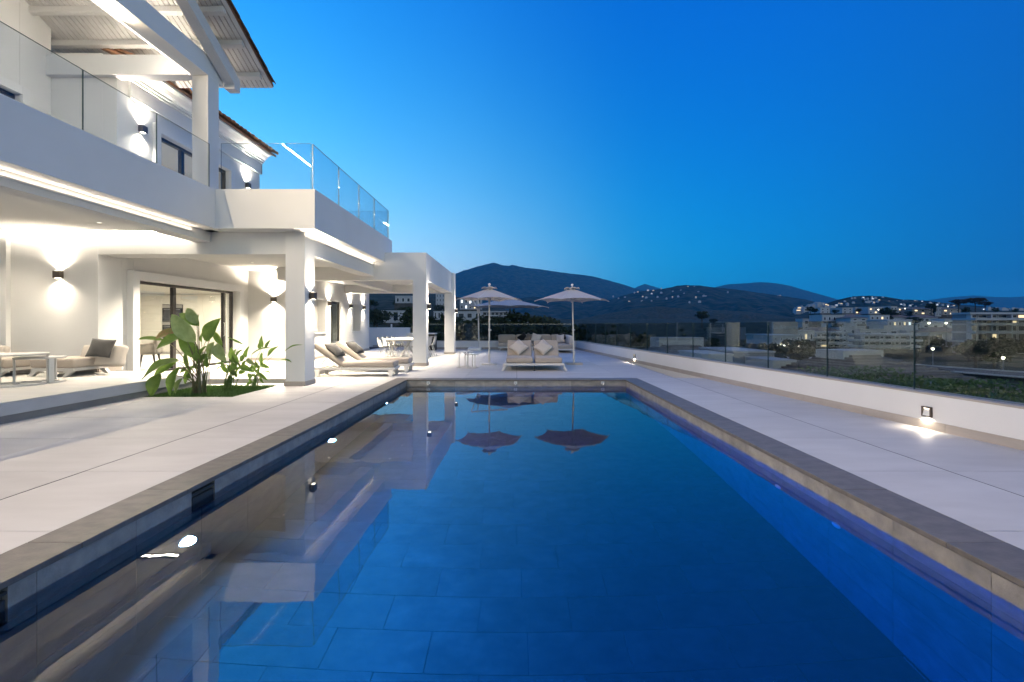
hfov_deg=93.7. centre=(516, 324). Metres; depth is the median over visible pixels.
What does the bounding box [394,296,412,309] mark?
hillside house
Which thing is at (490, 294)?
parasol
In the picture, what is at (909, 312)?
olive tree
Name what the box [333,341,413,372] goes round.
sun lounger
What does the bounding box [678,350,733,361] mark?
neighbour terrace
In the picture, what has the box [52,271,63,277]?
wall lamp
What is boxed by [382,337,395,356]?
dining chair
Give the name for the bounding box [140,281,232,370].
sliding door
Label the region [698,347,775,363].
neighbour terrace
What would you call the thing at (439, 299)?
hillside house
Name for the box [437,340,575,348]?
boundary wall
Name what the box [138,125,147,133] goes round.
wall lamp
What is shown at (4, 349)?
back cushion
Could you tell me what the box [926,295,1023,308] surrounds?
mountain
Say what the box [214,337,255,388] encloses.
bird of paradise plant
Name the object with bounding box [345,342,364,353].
pillow
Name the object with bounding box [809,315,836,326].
hillside house
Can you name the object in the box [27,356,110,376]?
lounge seat
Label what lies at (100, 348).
pillow
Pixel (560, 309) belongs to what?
hill
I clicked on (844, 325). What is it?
hillside house
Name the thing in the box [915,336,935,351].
olive tree
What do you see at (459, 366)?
side table
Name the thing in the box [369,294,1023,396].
terrain
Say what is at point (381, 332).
boundary wall
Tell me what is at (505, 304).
parasol
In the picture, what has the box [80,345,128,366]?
back cushion
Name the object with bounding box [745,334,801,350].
hillside house
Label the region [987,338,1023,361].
olive tree
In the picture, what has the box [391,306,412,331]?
tree
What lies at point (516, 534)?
water
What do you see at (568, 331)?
tree
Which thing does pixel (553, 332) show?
tree
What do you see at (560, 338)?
pillow
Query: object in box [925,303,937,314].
tree
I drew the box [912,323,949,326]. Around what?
hillside house
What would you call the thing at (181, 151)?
balcony door
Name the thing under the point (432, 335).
outdoor kitchen
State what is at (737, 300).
hill
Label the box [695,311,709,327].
tree
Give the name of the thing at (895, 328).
hillside house
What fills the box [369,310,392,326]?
olive tree
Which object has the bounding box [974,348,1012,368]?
tree
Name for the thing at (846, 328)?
hillside house
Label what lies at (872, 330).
hillside house
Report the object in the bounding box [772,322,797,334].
house
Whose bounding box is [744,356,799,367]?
neighbour terrace
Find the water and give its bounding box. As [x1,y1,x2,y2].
[0,386,1023,681]
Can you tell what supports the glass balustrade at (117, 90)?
on the villa at (173, 224)
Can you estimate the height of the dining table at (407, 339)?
0.761 m
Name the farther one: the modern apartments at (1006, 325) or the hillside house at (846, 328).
the hillside house at (846, 328)
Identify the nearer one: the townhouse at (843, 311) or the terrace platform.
the terrace platform
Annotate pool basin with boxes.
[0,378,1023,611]
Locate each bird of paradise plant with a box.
[138,308,225,395]
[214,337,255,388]
[246,336,299,387]
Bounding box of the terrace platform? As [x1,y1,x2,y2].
[0,361,335,423]
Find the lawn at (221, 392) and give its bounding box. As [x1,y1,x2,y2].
[146,384,275,396]
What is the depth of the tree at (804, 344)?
59.19 m
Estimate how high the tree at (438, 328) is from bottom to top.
4.981 m
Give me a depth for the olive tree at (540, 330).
46.93 m
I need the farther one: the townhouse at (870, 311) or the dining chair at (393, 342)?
the townhouse at (870, 311)
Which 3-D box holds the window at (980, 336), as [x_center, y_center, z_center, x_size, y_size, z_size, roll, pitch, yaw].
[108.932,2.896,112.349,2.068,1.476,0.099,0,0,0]
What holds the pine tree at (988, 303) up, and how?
on the terrain at (655, 327)
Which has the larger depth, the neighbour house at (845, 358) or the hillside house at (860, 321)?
the hillside house at (860, 321)
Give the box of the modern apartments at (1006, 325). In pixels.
[951,312,1023,354]
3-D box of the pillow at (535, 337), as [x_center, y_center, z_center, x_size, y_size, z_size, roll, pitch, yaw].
[0.950,0.690,24.040,0.460,0.460,0.180,17,-17,11]
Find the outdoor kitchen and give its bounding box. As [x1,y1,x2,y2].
[407,333,436,349]
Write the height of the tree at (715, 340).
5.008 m
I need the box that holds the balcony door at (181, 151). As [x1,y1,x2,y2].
[161,137,225,188]
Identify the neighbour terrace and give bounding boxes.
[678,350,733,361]
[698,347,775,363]
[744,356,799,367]
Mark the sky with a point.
(837, 149)
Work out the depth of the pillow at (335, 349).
11.96 m
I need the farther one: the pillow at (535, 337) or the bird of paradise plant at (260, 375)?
the pillow at (535, 337)
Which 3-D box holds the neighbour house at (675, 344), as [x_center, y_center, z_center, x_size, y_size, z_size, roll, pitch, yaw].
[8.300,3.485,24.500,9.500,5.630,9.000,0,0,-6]
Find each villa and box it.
[0,0,455,385]
[814,331,853,348]
[847,333,922,356]
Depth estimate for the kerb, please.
55.38 m
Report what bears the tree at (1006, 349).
on the terrain at (655, 327)
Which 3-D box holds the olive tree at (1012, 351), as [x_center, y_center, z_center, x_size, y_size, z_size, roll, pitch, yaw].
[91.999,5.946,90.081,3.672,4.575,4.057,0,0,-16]
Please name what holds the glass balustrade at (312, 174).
on the villa at (173, 224)
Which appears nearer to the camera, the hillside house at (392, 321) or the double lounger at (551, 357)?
the double lounger at (551, 357)
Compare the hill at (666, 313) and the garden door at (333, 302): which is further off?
the hill at (666, 313)
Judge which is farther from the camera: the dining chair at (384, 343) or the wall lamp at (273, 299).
the dining chair at (384, 343)
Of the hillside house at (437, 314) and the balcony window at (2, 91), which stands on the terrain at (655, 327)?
the hillside house at (437, 314)
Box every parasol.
[456,283,521,364]
[466,300,548,350]
[535,284,608,364]
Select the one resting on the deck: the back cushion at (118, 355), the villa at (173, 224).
the villa at (173, 224)
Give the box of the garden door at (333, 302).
[332,301,338,341]
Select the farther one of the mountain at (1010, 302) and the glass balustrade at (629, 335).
the mountain at (1010, 302)
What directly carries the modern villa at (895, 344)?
on the terrain at (655, 327)
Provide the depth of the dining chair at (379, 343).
18.20 m
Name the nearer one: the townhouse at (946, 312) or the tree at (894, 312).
the tree at (894, 312)
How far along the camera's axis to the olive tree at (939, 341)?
118.42 m
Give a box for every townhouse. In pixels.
[809,308,830,314]
[830,308,853,314]
[858,307,882,314]
[883,306,896,311]
[901,307,933,315]
[923,307,941,318]
[941,307,960,317]
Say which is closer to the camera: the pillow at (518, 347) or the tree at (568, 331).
the pillow at (518, 347)
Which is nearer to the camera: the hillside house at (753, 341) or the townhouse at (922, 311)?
the hillside house at (753, 341)
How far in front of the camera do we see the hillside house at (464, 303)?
300.00 m
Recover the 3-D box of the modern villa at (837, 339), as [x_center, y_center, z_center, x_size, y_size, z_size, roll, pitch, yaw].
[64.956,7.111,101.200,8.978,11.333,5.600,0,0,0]
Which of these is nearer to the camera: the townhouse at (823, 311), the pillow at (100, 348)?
the pillow at (100, 348)
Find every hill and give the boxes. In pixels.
[502,296,604,318]
[582,306,787,319]
[589,285,813,316]
[785,296,998,316]
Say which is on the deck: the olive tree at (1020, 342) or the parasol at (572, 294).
the parasol at (572, 294)
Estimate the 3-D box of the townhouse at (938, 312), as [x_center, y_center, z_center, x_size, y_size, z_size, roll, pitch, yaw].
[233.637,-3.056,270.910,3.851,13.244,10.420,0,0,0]
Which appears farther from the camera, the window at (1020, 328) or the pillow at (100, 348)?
the window at (1020, 328)
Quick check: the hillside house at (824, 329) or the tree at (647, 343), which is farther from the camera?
the hillside house at (824, 329)
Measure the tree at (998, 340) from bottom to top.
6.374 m
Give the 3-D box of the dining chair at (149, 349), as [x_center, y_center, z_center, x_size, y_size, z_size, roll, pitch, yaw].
[-10.136,0.776,13.206,0.565,0.854,0.576,0,0,-20]
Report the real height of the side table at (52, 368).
0.455 m
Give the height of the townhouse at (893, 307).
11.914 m
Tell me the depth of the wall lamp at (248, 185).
14.55 m
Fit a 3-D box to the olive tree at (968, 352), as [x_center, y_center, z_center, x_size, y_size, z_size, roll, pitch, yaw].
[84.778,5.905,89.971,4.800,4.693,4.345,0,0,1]
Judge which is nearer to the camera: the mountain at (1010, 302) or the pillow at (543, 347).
the pillow at (543, 347)
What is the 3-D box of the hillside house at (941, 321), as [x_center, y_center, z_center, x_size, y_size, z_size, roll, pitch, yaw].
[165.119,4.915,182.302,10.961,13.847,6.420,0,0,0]
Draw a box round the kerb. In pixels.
[917,364,1023,377]
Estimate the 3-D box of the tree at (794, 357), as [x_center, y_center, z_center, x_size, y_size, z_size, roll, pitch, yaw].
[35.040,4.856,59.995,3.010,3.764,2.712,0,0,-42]
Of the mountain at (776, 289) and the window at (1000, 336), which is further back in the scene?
the mountain at (776, 289)
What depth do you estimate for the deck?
5.33 m
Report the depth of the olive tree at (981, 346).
69.85 m
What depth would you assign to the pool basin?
3.55 m
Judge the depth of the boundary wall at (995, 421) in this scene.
6.97 m
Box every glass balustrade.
[0,21,209,186]
[221,143,388,238]
[578,320,1012,403]
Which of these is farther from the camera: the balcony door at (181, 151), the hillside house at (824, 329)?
the hillside house at (824, 329)
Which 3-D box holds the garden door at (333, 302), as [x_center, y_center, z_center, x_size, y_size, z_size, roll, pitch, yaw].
[-7.590,0.175,19.900,0.060,2.250,1.100,0,0,0]
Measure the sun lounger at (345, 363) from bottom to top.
0.846 m
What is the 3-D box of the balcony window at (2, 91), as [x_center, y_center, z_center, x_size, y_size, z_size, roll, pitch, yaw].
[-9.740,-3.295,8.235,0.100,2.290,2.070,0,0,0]
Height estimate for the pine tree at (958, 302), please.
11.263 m
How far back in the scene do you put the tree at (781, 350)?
59.48 m
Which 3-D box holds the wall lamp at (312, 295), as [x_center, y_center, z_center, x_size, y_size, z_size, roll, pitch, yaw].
[-4.407,-0.620,10.370,0.124,0.158,0.150,0,0,0]
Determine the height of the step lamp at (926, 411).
0.124 m
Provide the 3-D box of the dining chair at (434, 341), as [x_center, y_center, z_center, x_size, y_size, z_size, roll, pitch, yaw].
[-3.636,0.897,20.190,0.530,0.814,0.481,0,0,0]
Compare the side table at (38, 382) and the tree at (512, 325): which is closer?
the side table at (38, 382)
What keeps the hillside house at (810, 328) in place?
on the terrain at (655, 327)
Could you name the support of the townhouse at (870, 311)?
on the terrain at (655, 327)
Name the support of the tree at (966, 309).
on the terrain at (655, 327)
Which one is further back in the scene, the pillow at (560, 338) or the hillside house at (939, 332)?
the hillside house at (939, 332)
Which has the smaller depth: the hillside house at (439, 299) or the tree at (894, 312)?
the tree at (894, 312)
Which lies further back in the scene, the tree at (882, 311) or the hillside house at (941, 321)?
the tree at (882, 311)
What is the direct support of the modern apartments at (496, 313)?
on the terrain at (655, 327)
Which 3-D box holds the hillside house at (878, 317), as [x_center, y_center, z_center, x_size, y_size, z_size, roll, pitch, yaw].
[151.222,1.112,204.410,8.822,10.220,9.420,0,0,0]
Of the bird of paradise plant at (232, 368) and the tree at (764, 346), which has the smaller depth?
the bird of paradise plant at (232, 368)
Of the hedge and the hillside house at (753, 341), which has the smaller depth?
the hedge
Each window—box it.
[0,88,14,99]
[978,326,986,330]
[978,334,986,339]
[998,326,1006,330]
[998,334,1006,338]
[1018,326,1023,330]
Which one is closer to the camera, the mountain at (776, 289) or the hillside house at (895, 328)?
the hillside house at (895, 328)
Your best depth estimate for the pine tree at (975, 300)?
238.68 m
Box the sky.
[190,0,1023,300]
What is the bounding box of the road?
[926,366,1023,375]
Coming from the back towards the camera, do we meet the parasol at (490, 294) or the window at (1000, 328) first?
the window at (1000, 328)
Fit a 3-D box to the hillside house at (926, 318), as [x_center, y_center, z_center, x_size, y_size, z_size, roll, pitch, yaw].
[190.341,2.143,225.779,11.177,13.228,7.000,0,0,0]
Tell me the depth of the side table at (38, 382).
8.15 m
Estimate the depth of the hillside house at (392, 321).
149.95 m
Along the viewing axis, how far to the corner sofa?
24.63 m
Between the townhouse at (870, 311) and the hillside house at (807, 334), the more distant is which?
the townhouse at (870, 311)
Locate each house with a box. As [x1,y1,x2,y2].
[381,310,405,325]
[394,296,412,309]
[433,311,443,320]
[436,294,443,310]
[457,311,482,320]
[460,299,482,310]
[646,337,703,353]
[704,337,744,346]
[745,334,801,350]
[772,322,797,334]
[778,349,1021,392]
[794,308,800,313]
[795,319,808,328]
[798,330,815,356]
[800,327,825,329]
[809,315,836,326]
[814,328,847,341]
[815,302,821,307]
[821,323,857,326]
[828,327,865,341]
[836,316,868,325]
[854,315,889,319]
[854,329,891,332]
[866,319,912,328]
[868,325,917,332]
[890,315,908,318]
[899,330,912,332]
[905,315,938,322]
[910,327,951,347]
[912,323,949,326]
[930,319,951,326]
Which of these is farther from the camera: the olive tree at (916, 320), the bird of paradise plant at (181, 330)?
the olive tree at (916, 320)
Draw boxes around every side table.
[0,352,49,387]
[12,355,66,383]
[456,351,472,367]
[465,353,478,368]
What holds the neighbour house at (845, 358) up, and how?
on the terrain at (655, 327)
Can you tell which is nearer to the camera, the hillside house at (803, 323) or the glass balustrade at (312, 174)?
the glass balustrade at (312, 174)
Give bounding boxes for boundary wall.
[369,327,410,346]
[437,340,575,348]
[576,341,1023,450]
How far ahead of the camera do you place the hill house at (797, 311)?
525.99 m
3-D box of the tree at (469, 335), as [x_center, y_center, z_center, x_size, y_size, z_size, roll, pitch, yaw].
[-4.792,2.257,47.999,4.027,5.008,4.470,0,0,26]
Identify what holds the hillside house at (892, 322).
on the terrain at (655, 327)
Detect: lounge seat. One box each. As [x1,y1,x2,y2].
[1,356,45,376]
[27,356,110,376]
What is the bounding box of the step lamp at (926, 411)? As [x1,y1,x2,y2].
[921,406,932,417]
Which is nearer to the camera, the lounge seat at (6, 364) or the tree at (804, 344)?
the lounge seat at (6, 364)
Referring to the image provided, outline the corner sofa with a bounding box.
[498,334,575,352]
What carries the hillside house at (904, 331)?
on the terrain at (655, 327)
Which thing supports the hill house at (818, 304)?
on the terrain at (655, 327)
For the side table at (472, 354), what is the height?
0.420 m
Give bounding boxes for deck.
[0,347,1023,553]
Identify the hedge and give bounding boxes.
[797,365,1023,402]
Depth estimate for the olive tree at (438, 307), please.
239.59 m
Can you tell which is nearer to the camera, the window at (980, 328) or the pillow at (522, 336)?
the pillow at (522, 336)
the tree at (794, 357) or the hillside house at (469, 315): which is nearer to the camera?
the tree at (794, 357)
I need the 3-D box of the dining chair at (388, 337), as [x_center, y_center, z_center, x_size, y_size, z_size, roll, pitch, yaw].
[-5.024,0.897,19.510,0.530,0.814,0.481,0,0,0]
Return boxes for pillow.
[85,338,116,357]
[324,343,345,356]
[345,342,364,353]
[509,339,528,354]
[517,332,525,339]
[524,333,531,339]
[531,333,541,341]
[533,339,552,354]
[557,334,563,342]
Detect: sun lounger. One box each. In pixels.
[315,342,399,376]
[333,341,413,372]
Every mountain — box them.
[455,263,642,302]
[636,284,660,290]
[715,282,837,302]
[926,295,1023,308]
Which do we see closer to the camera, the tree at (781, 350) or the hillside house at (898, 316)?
the tree at (781, 350)
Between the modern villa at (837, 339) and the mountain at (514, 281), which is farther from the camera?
the mountain at (514, 281)
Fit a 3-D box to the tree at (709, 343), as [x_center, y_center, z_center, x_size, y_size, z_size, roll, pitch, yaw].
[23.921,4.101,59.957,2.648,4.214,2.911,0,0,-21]
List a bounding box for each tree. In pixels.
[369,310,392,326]
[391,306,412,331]
[428,316,438,323]
[428,321,443,339]
[433,305,443,310]
[455,315,510,339]
[455,322,487,339]
[492,308,532,338]
[518,315,561,333]
[518,327,562,334]
[539,328,565,334]
[563,323,577,340]
[645,333,649,347]
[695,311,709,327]
[704,341,720,346]
[706,337,719,344]
[755,342,785,357]
[773,348,789,357]
[781,338,815,358]
[787,349,806,359]
[879,307,892,314]
[886,309,898,314]
[904,311,915,314]
[906,317,923,322]
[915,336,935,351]
[915,336,944,351]
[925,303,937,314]
[934,340,951,351]
[948,299,968,312]
[951,339,999,367]
[955,347,976,361]
[960,307,971,312]
[964,297,988,311]
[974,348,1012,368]
[976,301,993,311]
[984,336,1009,351]
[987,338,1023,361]
[1001,343,1023,361]
[1001,345,1021,360]
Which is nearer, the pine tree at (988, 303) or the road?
the road
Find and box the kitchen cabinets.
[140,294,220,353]
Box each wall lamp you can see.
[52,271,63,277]
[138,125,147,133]
[245,182,250,188]
[270,297,276,301]
[309,292,316,299]
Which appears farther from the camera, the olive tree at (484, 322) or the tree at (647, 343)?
the tree at (647, 343)
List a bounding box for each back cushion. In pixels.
[0,345,9,352]
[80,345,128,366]
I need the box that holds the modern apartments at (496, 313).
[483,311,508,317]
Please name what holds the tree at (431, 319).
on the terrain at (655, 327)
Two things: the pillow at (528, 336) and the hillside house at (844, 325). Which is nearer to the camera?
the pillow at (528, 336)
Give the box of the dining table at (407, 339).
[382,337,412,356]
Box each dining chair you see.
[140,337,162,367]
[377,337,391,356]
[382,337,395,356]
[386,336,400,356]
[390,336,404,355]
[431,336,436,355]
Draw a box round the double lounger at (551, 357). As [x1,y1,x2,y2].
[501,340,567,370]
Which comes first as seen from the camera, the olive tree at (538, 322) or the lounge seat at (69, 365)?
the lounge seat at (69, 365)
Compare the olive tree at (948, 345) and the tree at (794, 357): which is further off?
the olive tree at (948, 345)

